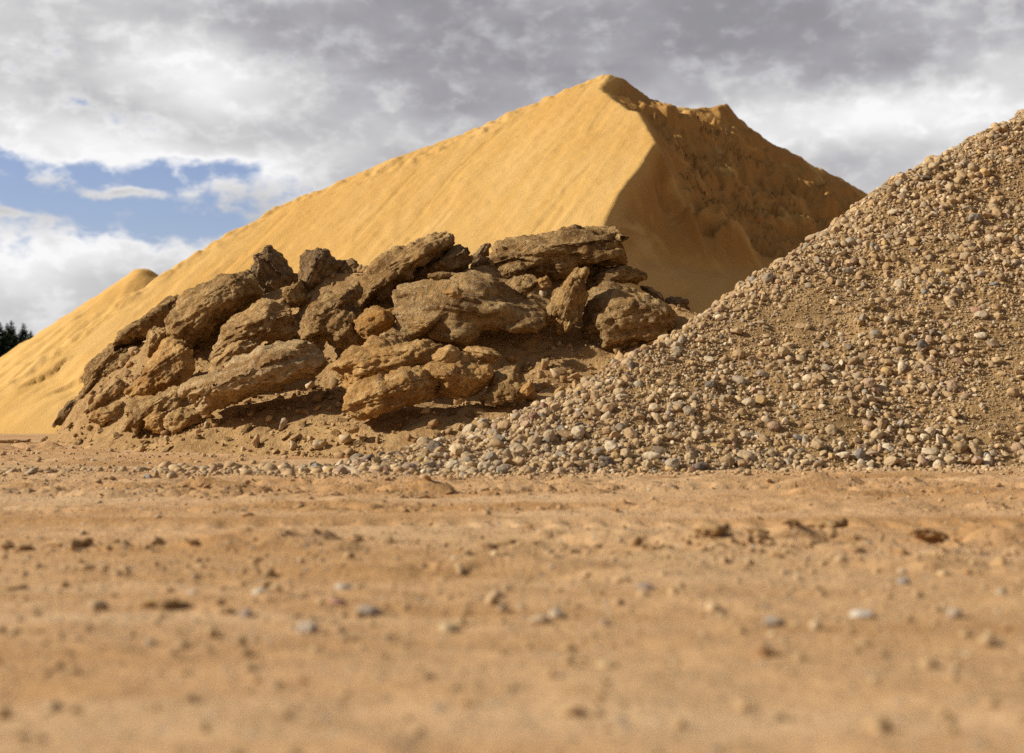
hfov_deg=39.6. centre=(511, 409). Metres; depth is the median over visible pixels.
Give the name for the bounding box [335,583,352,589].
stone
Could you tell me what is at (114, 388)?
boulder
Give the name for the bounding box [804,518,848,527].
sand clod
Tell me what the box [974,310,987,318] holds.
cobble
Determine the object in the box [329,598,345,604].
stone
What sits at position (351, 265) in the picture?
boulder
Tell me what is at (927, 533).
sand clod
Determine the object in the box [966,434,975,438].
cobble
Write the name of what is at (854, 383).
cobble
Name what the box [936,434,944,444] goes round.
cobble
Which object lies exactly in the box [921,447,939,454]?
cobble
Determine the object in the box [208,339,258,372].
boulder
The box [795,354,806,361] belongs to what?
cobble
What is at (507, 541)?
sand clod
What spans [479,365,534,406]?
boulder
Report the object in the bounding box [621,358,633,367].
cobble
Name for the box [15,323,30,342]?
spruce tree
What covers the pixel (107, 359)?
flat boulder
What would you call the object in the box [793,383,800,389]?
cobble
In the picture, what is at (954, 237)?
cobble
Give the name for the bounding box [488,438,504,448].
cobble
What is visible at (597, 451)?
cobble
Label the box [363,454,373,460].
cobble
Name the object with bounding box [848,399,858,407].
cobble
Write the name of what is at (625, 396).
cobble
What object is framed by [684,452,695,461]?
cobble
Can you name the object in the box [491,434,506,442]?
cobble
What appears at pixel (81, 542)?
sand clod
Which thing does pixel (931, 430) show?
cobble
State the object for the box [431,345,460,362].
boulder
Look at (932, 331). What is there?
cobble
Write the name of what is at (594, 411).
cobble
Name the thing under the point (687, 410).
cobble
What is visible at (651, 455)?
cobble
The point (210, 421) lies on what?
earth lump
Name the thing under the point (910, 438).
cobble
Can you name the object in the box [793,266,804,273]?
cobble
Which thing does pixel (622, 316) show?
boulder
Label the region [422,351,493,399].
boulder
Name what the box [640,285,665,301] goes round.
boulder
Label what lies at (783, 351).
cobble
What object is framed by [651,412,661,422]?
cobble
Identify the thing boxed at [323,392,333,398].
earth lump
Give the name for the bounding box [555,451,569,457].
cobble
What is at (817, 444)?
cobble
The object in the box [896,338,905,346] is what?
cobble
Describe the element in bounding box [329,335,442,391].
boulder
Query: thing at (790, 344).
cobble
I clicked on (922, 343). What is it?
cobble
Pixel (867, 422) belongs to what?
cobble
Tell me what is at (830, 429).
cobble
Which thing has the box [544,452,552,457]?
cobble
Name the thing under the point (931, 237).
cobble
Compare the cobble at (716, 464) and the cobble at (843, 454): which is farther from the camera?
the cobble at (843, 454)
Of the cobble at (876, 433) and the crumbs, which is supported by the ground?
the crumbs
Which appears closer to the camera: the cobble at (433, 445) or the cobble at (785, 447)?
the cobble at (433, 445)
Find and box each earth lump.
[74,438,81,445]
[113,432,123,438]
[139,440,148,443]
[195,434,202,438]
[206,418,217,427]
[224,436,231,441]
[241,423,252,435]
[254,443,263,447]
[256,406,267,410]
[264,419,276,423]
[298,420,306,426]
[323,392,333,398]
[331,429,339,436]
[339,418,349,423]
[353,440,362,447]
[393,422,401,430]
[427,420,440,428]
[436,431,443,436]
[446,410,455,416]
[466,410,475,417]
[512,343,520,348]
[520,365,532,371]
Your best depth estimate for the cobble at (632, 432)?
8.18 m
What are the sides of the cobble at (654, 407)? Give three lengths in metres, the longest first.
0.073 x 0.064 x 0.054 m
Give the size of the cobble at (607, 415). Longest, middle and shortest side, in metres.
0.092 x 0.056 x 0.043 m
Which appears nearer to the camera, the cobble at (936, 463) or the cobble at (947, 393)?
the cobble at (936, 463)
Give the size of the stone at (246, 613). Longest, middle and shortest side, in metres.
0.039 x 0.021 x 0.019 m
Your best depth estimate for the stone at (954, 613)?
2.27 m
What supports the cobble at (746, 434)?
on the gravel pile at (850, 420)
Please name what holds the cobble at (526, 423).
on the gravel pile at (850, 420)
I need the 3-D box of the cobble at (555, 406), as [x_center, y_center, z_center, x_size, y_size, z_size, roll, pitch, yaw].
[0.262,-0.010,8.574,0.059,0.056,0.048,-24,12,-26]
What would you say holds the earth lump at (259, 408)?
on the earth heap
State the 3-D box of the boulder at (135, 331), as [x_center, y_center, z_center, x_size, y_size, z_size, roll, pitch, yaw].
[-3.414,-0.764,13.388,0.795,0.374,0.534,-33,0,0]
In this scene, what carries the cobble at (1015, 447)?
on the gravel pile at (850, 420)
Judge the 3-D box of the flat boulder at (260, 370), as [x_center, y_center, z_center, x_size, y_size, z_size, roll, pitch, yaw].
[-2.056,-0.284,11.186,1.214,0.408,0.799,-19,0,0]
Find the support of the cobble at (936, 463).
on the ground
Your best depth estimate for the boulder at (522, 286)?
11.74 m
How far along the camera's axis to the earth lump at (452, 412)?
10.24 m
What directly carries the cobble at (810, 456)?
on the gravel pile at (850, 420)
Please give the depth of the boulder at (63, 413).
13.32 m
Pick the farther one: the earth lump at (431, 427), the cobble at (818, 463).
the earth lump at (431, 427)
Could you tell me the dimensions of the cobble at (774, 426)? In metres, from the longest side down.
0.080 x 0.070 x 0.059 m
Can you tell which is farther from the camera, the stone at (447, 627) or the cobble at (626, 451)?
the cobble at (626, 451)
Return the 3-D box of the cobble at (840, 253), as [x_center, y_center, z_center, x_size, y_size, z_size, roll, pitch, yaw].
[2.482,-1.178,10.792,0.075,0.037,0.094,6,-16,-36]
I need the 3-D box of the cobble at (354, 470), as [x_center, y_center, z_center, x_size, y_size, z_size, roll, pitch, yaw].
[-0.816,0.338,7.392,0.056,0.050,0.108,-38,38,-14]
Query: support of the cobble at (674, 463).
on the gravel pile at (850, 420)
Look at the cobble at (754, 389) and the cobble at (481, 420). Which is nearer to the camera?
the cobble at (481, 420)
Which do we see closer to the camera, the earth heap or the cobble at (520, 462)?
the cobble at (520, 462)
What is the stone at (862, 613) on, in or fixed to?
on the ground
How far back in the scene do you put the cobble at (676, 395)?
8.69 m
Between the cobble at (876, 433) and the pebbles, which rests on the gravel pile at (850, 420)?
the cobble at (876, 433)
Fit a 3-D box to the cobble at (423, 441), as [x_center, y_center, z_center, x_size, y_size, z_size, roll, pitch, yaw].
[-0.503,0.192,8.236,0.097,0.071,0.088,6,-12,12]
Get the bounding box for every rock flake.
[428,272,450,279]
[443,285,463,299]
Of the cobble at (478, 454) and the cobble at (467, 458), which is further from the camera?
the cobble at (478, 454)
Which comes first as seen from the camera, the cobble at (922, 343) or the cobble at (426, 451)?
the cobble at (426, 451)
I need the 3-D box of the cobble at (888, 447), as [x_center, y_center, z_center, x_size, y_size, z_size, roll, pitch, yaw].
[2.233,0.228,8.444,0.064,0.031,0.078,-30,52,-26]
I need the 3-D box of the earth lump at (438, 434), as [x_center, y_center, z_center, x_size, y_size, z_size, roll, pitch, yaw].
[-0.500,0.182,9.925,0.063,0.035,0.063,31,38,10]
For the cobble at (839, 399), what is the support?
on the gravel pile at (850, 420)
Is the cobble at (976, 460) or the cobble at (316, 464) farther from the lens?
the cobble at (976, 460)
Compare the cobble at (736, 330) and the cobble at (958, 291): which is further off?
the cobble at (958, 291)
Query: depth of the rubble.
11.16 m
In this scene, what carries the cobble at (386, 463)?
on the gravel pile at (850, 420)
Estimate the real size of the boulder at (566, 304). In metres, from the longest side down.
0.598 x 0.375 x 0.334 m
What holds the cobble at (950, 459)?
on the gravel pile at (850, 420)
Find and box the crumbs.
[0,461,1023,589]
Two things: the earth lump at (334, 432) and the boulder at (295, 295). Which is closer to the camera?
the earth lump at (334, 432)
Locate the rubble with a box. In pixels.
[38,256,697,458]
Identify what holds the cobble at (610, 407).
on the gravel pile at (850, 420)
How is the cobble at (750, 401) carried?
on the gravel pile at (850, 420)
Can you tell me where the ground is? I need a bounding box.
[0,434,1023,752]
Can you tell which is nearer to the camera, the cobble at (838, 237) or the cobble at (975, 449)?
the cobble at (975, 449)
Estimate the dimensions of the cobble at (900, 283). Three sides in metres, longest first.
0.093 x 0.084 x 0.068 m
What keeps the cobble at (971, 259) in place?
on the gravel pile at (850, 420)
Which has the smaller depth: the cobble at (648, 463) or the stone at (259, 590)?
the stone at (259, 590)
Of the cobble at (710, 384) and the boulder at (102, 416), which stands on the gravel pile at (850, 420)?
the cobble at (710, 384)
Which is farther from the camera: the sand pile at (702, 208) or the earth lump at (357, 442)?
the sand pile at (702, 208)
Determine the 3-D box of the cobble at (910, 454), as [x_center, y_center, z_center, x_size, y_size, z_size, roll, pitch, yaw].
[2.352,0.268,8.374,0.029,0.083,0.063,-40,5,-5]
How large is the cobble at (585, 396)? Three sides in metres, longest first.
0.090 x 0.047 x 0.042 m
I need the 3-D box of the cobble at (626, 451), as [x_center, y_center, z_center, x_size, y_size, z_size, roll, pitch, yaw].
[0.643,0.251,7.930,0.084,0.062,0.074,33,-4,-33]
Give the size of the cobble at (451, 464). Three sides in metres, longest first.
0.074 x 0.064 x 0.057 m
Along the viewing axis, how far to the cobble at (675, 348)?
9.30 m
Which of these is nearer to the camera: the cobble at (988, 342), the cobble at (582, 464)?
the cobble at (582, 464)
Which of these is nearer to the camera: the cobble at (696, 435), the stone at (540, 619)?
the stone at (540, 619)
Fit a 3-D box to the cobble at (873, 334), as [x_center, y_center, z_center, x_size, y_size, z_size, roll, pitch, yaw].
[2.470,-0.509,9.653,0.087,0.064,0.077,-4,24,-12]
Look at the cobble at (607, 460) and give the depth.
7.76 m
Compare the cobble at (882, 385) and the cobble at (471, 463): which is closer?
the cobble at (471, 463)
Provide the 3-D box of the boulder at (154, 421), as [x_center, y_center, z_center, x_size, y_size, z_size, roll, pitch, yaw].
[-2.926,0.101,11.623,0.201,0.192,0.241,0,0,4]
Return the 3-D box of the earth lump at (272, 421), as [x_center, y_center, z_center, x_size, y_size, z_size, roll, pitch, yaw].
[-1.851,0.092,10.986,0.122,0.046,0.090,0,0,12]
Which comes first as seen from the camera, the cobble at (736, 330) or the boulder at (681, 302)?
the cobble at (736, 330)
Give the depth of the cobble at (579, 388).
8.84 m
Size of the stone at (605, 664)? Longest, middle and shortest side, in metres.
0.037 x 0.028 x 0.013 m
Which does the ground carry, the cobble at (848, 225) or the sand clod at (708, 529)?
the sand clod at (708, 529)
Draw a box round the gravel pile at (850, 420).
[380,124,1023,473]
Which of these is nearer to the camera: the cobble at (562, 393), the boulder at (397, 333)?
the cobble at (562, 393)
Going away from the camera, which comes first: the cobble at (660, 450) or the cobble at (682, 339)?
the cobble at (660, 450)
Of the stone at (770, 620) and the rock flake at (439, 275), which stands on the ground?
the stone at (770, 620)
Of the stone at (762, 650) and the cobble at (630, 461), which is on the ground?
the stone at (762, 650)
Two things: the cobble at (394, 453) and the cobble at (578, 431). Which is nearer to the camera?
the cobble at (394, 453)
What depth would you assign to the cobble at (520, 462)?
7.60 m
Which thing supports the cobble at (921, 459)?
on the gravel pile at (850, 420)
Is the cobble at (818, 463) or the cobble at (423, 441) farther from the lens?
the cobble at (423, 441)
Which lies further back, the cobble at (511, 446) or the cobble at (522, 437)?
the cobble at (522, 437)
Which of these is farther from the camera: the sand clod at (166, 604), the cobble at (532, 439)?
the cobble at (532, 439)
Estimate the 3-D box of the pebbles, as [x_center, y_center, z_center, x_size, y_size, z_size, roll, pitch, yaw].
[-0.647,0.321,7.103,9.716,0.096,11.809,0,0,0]
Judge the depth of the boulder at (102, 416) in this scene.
12.46 m
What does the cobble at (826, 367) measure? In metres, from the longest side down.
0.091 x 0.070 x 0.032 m
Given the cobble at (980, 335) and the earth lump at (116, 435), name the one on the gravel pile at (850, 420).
the cobble at (980, 335)
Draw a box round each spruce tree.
[0,323,10,356]
[1,321,21,350]
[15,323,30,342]
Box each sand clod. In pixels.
[0,439,34,443]
[1,584,29,589]
[47,537,93,547]
[96,542,134,549]
[135,598,190,609]
[183,539,198,543]
[344,534,363,538]
[494,539,520,544]
[589,591,605,593]
[692,523,729,535]
[744,528,769,533]
[779,519,799,524]
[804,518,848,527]
[903,528,944,538]
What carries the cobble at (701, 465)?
on the ground
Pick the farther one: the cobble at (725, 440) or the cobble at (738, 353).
the cobble at (738, 353)
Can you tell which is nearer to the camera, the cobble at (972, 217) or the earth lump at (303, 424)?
the earth lump at (303, 424)
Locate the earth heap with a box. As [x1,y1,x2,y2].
[46,265,696,457]
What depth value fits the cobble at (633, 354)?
9.18 m
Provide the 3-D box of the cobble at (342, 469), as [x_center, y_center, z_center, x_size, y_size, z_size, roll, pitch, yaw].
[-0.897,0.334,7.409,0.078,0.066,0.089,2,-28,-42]
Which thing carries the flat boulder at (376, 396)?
on the earth heap
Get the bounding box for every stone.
[88,599,108,610]
[143,474,152,477]
[185,590,199,593]
[239,608,251,617]
[251,587,266,593]
[297,621,319,634]
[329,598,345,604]
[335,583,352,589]
[355,605,384,615]
[438,622,455,631]
[529,616,550,623]
[548,608,563,618]
[596,660,618,667]
[599,618,608,625]
[635,583,654,589]
[753,643,771,657]
[763,615,784,625]
[850,610,874,617]
[896,577,909,584]
[947,607,962,618]
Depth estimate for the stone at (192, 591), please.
2.61 m
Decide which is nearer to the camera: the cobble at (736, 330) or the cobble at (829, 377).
the cobble at (829, 377)
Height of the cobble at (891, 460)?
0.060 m
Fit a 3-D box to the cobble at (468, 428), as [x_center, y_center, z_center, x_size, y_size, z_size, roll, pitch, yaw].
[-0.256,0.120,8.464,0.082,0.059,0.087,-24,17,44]
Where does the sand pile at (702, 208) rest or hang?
on the ground
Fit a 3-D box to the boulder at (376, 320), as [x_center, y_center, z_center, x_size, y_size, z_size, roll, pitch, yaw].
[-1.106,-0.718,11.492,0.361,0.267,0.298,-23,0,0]
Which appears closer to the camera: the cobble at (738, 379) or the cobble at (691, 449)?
the cobble at (691, 449)
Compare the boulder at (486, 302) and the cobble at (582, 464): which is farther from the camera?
the boulder at (486, 302)
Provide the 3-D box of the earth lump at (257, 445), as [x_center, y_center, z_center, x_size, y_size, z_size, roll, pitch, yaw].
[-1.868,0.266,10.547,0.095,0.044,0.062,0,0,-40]
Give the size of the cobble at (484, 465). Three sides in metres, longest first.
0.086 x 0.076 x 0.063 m
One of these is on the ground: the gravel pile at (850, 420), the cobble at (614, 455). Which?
the gravel pile at (850, 420)
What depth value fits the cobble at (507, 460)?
7.61 m
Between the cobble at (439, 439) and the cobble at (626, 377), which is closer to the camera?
the cobble at (439, 439)
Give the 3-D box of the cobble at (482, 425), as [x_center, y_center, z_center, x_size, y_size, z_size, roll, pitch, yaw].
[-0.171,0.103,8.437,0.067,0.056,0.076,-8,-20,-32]
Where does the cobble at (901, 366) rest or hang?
on the gravel pile at (850, 420)
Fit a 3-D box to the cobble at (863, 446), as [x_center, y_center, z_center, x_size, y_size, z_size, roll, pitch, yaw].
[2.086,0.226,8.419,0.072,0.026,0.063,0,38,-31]
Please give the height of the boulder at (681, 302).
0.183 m
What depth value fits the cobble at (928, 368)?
9.30 m
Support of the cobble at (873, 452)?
on the gravel pile at (850, 420)
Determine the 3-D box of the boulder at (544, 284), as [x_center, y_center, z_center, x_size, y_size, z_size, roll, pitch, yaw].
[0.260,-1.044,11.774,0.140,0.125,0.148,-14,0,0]
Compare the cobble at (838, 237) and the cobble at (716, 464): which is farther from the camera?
the cobble at (838, 237)
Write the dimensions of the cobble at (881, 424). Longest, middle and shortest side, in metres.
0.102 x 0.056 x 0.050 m
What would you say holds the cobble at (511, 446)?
on the gravel pile at (850, 420)
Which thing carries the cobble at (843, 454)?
on the gravel pile at (850, 420)
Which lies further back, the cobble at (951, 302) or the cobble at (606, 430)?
the cobble at (951, 302)
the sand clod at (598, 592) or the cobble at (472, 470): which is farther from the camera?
the cobble at (472, 470)
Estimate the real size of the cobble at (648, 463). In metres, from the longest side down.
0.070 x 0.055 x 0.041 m
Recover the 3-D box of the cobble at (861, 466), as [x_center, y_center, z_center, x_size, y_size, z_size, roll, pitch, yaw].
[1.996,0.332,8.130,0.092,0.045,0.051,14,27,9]
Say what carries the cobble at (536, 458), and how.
on the gravel pile at (850, 420)
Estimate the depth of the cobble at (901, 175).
11.80 m
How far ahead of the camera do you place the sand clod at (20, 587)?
2.76 m
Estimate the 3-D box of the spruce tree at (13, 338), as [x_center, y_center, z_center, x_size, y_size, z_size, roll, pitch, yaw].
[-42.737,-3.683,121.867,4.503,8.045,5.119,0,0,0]
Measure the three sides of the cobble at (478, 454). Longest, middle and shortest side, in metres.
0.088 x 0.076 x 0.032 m
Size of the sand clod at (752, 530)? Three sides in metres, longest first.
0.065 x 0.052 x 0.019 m
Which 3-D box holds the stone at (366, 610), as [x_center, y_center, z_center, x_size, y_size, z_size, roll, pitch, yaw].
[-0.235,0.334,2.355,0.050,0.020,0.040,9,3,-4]
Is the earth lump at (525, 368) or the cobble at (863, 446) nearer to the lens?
the cobble at (863, 446)
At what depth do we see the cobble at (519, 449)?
7.81 m
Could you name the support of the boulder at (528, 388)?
on the earth heap
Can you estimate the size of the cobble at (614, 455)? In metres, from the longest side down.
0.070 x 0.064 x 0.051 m
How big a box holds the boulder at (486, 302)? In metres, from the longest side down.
1.280 x 0.741 x 0.646 m
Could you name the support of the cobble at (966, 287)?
on the gravel pile at (850, 420)
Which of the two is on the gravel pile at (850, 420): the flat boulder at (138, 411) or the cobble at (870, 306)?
the cobble at (870, 306)
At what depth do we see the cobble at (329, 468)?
7.47 m
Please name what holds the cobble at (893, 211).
on the gravel pile at (850, 420)
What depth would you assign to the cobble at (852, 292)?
10.24 m
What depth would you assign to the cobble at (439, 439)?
8.22 m
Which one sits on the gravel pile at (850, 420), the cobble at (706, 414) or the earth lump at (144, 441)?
the cobble at (706, 414)
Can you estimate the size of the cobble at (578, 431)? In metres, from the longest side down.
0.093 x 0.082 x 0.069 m
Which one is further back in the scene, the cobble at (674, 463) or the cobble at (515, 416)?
the cobble at (515, 416)
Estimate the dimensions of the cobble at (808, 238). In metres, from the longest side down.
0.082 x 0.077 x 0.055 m
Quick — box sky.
[0,0,1023,340]
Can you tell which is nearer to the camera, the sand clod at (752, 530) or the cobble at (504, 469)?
the sand clod at (752, 530)
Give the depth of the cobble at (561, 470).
7.46 m
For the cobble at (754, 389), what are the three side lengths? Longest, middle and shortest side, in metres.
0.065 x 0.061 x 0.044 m
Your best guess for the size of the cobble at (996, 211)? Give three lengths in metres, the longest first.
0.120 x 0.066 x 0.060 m
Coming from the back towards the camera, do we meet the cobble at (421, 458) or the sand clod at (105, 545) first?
the cobble at (421, 458)
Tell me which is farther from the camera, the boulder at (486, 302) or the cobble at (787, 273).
the boulder at (486, 302)
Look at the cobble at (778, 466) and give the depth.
7.97 m
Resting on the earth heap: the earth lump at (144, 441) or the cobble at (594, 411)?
the earth lump at (144, 441)
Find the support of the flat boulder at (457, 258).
on the rubble
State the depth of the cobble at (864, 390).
9.00 m
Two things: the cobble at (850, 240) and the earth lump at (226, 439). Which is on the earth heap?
the earth lump at (226, 439)
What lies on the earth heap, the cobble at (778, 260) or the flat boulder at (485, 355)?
the flat boulder at (485, 355)
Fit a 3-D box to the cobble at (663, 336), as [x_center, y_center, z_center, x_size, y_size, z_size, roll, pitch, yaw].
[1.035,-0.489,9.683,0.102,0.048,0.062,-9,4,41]
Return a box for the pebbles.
[0,441,1023,752]
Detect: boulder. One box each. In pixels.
[52,396,76,427]
[73,342,144,405]
[88,378,127,411]
[88,401,123,425]
[113,294,178,347]
[121,385,184,436]
[124,336,194,398]
[143,410,167,433]
[145,326,166,357]
[163,407,202,433]
[164,269,263,350]
[178,339,328,414]
[208,298,298,360]
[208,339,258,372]
[250,244,298,292]
[281,279,309,307]
[298,247,343,289]
[298,281,366,349]
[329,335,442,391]
[338,258,358,272]
[342,366,442,420]
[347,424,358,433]
[353,305,395,338]
[358,231,454,309]
[380,328,411,341]
[391,270,546,344]
[415,244,473,280]
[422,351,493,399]
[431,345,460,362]
[463,346,501,364]
[470,243,490,267]
[477,224,628,280]
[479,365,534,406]
[505,274,537,299]
[520,380,534,395]
[535,275,550,290]
[544,267,589,335]
[582,280,676,351]
[586,264,647,289]
[588,265,602,276]
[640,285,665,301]
[665,296,690,311]
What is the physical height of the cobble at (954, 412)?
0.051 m
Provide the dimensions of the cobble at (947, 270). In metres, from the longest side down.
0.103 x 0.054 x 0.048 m
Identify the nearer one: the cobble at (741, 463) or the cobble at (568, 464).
the cobble at (568, 464)
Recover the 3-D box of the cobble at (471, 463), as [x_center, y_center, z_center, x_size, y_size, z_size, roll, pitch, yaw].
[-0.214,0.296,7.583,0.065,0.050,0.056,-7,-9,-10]
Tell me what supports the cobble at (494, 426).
on the gravel pile at (850, 420)
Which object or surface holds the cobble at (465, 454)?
on the gravel pile at (850, 420)
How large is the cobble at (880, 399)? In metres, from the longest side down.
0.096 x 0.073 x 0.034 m
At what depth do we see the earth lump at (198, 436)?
11.00 m
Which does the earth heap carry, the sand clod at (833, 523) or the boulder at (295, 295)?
the boulder at (295, 295)
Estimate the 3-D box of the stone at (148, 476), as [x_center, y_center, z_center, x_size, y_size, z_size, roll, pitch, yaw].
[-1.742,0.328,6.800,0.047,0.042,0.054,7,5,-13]
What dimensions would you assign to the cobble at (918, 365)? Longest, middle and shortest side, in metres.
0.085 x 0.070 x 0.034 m
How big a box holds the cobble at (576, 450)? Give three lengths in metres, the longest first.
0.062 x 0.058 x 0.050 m
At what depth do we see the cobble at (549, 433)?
8.05 m
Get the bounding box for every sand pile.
[0,74,867,433]
[0,269,158,388]
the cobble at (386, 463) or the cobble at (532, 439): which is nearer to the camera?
the cobble at (386, 463)
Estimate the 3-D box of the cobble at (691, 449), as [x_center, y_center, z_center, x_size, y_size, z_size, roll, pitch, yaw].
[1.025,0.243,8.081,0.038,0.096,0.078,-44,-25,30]
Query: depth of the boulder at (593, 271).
12.35 m
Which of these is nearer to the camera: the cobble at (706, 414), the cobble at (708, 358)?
the cobble at (706, 414)
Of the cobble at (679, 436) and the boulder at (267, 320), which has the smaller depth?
the cobble at (679, 436)
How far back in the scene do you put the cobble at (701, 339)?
9.50 m
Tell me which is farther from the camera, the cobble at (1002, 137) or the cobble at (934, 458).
the cobble at (1002, 137)
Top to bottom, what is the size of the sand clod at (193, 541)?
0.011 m
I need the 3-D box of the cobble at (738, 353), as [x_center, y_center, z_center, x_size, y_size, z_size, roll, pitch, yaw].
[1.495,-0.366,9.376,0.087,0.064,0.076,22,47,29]
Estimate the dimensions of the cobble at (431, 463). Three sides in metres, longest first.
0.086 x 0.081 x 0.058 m
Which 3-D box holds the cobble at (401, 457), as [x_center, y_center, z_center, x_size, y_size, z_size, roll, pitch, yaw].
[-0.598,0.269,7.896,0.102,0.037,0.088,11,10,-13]
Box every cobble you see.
[310,463,322,466]
[323,466,336,472]
[333,466,347,474]
[350,453,363,458]
[350,468,360,474]
[351,458,365,464]
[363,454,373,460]
[372,456,380,463]
[381,461,391,465]
[386,450,401,456]
[395,454,408,459]
[402,462,416,470]
[416,455,425,461]
[417,436,432,445]
[420,448,431,455]
[422,460,434,467]
[426,468,437,472]
[427,440,442,450]
[429,453,443,459]
[434,437,445,442]
[434,447,444,452]
[446,460,459,468]
[452,443,462,455]
[453,438,465,444]
[458,456,472,463]
[461,451,473,458]
[462,424,477,434]
[465,467,475,473]
[466,460,477,466]
[467,435,480,439]
[472,452,483,456]
[477,418,488,424]
[477,462,492,469]
[478,422,488,428]
[482,452,497,461]
[488,429,497,434]
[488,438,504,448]
[491,423,497,428]
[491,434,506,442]
[496,465,508,473]
[497,420,510,431]
[503,457,512,463]
[509,442,523,450]
[510,412,519,421]
[511,444,526,455]
[514,435,526,440]
[516,458,524,466]
[520,420,531,427]
[520,466,531,472]
[527,435,540,444]
[533,456,542,460]
[540,447,550,452]
[543,430,554,441]
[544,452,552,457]
[550,402,559,410]
[554,390,565,398]
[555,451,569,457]
[555,467,566,473]
[556,430,570,440]
[563,400,574,406]
[563,461,573,468]
[571,426,584,437]
[573,447,580,455]
[574,386,584,392]
[574,460,589,468]
[580,376,590,383]
[581,394,589,399]
[585,406,600,415]
[590,391,599,400]
[592,447,604,455]
[598,456,613,464]
[600,411,610,420]
[601,403,614,413]
[602,426,610,434]
[604,440,617,451]
[609,451,621,460]
[613,388,625,393]
[615,394,628,398]
[620,448,633,457]
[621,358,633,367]
[622,374,631,381]
[624,427,637,438]
[624,457,635,465]
[627,351,638,359]
[634,409,644,419]
[642,459,653,468]
[643,451,660,459]
[649,403,660,411]
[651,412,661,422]
[652,446,668,454]
[658,334,669,338]
[663,433,673,440]
[665,458,679,468]
[670,392,680,398]
[672,346,682,354]
[674,433,686,439]
[678,335,685,343]
[682,406,694,415]
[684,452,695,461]
[685,445,697,456]
[692,431,701,439]
[692,462,708,469]
[696,337,704,342]
[702,411,710,417]
[702,429,714,434]
[704,356,713,361]
[704,381,716,388]
[710,443,722,448]
[711,462,721,466]
[717,437,730,443]
[720,455,735,466]
[731,327,743,334]
[732,349,744,358]
[732,375,746,383]
[736,460,746,467]
[737,450,755,460]
[740,431,754,438]
[742,397,755,406]
[750,387,760,392]
[755,395,767,404]
[756,370,769,376]
[758,434,771,442]
[762,272,772,282]
[767,421,780,431]
[773,257,784,262]
[774,463,783,469]
[778,346,788,355]
[782,342,795,346]
[782,445,794,450]
[783,271,797,277]
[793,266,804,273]
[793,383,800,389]
[795,323,809,329]
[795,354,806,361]
[805,234,816,241]
[805,454,816,461]
[810,438,823,449]
[813,460,823,467]
[821,364,831,371]
[823,318,835,325]
[824,373,834,379]
[825,424,836,435]
[830,217,838,224]
[833,396,845,402]
[835,251,844,255]
[836,234,847,239]
[837,452,850,457]
[842,267,854,274]
[843,223,852,228]
[845,237,855,245]
[847,290,856,295]
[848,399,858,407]
[850,257,857,264]
[850,381,859,385]
[852,448,864,459]
[853,464,867,468]
[856,270,863,276]
[860,387,867,393]
[860,444,869,450]
[862,419,873,427]
[863,377,875,387]
[865,450,879,455]
[867,301,873,309]
[869,330,881,338]
[870,428,883,438]
[875,397,885,402]
[876,419,886,428]
[879,382,886,388]
[881,367,891,375]
[882,443,894,451]
[884,456,899,464]
[887,209,898,214]
[893,279,904,287]
[896,173,906,179]
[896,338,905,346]
[898,361,905,370]
[906,434,915,443]
[906,450,915,458]
[910,427,927,434]
[912,362,922,367]
[916,339,927,349]
[917,454,927,466]
[920,175,931,179]
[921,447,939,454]
[923,364,935,373]
[925,427,935,434]
[927,235,939,239]
[927,455,941,460]
[928,162,939,169]
[928,329,935,334]
[932,460,945,467]
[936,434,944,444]
[941,268,951,273]
[942,390,954,396]
[944,455,956,463]
[945,299,955,306]
[945,380,957,387]
[947,234,959,240]
[950,287,961,294]
[951,358,965,364]
[951,409,958,416]
[954,441,967,452]
[961,282,971,290]
[962,205,974,211]
[962,240,974,246]
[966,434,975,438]
[968,213,981,221]
[968,256,976,263]
[969,442,983,455]
[971,455,982,464]
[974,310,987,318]
[974,332,986,338]
[984,454,992,464]
[986,339,996,346]
[991,206,1001,216]
[997,134,1004,140]
[1002,259,1009,266]
[1007,387,1019,396]
[1010,442,1022,452]
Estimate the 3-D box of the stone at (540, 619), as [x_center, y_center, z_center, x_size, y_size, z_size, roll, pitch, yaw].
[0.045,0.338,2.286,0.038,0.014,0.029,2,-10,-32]
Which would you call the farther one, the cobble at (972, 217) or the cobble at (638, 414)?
the cobble at (972, 217)
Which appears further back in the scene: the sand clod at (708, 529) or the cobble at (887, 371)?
the cobble at (887, 371)
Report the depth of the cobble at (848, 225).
11.19 m
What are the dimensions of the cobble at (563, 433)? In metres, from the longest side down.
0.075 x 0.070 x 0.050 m
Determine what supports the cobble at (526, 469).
on the gravel pile at (850, 420)
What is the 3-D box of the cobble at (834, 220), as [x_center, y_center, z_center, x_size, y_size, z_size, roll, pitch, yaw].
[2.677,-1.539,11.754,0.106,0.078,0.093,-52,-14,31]
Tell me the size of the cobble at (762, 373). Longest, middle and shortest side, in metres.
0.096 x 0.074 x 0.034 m
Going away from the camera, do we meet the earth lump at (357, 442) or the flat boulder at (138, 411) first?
the earth lump at (357, 442)
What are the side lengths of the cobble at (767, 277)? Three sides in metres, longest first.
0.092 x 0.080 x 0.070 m
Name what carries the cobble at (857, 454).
on the gravel pile at (850, 420)
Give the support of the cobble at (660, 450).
on the gravel pile at (850, 420)
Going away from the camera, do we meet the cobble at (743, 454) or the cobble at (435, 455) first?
the cobble at (435, 455)
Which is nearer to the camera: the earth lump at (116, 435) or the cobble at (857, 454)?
the cobble at (857, 454)
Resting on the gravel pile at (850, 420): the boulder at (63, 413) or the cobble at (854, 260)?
the cobble at (854, 260)
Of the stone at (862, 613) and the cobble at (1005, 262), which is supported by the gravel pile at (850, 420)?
the cobble at (1005, 262)

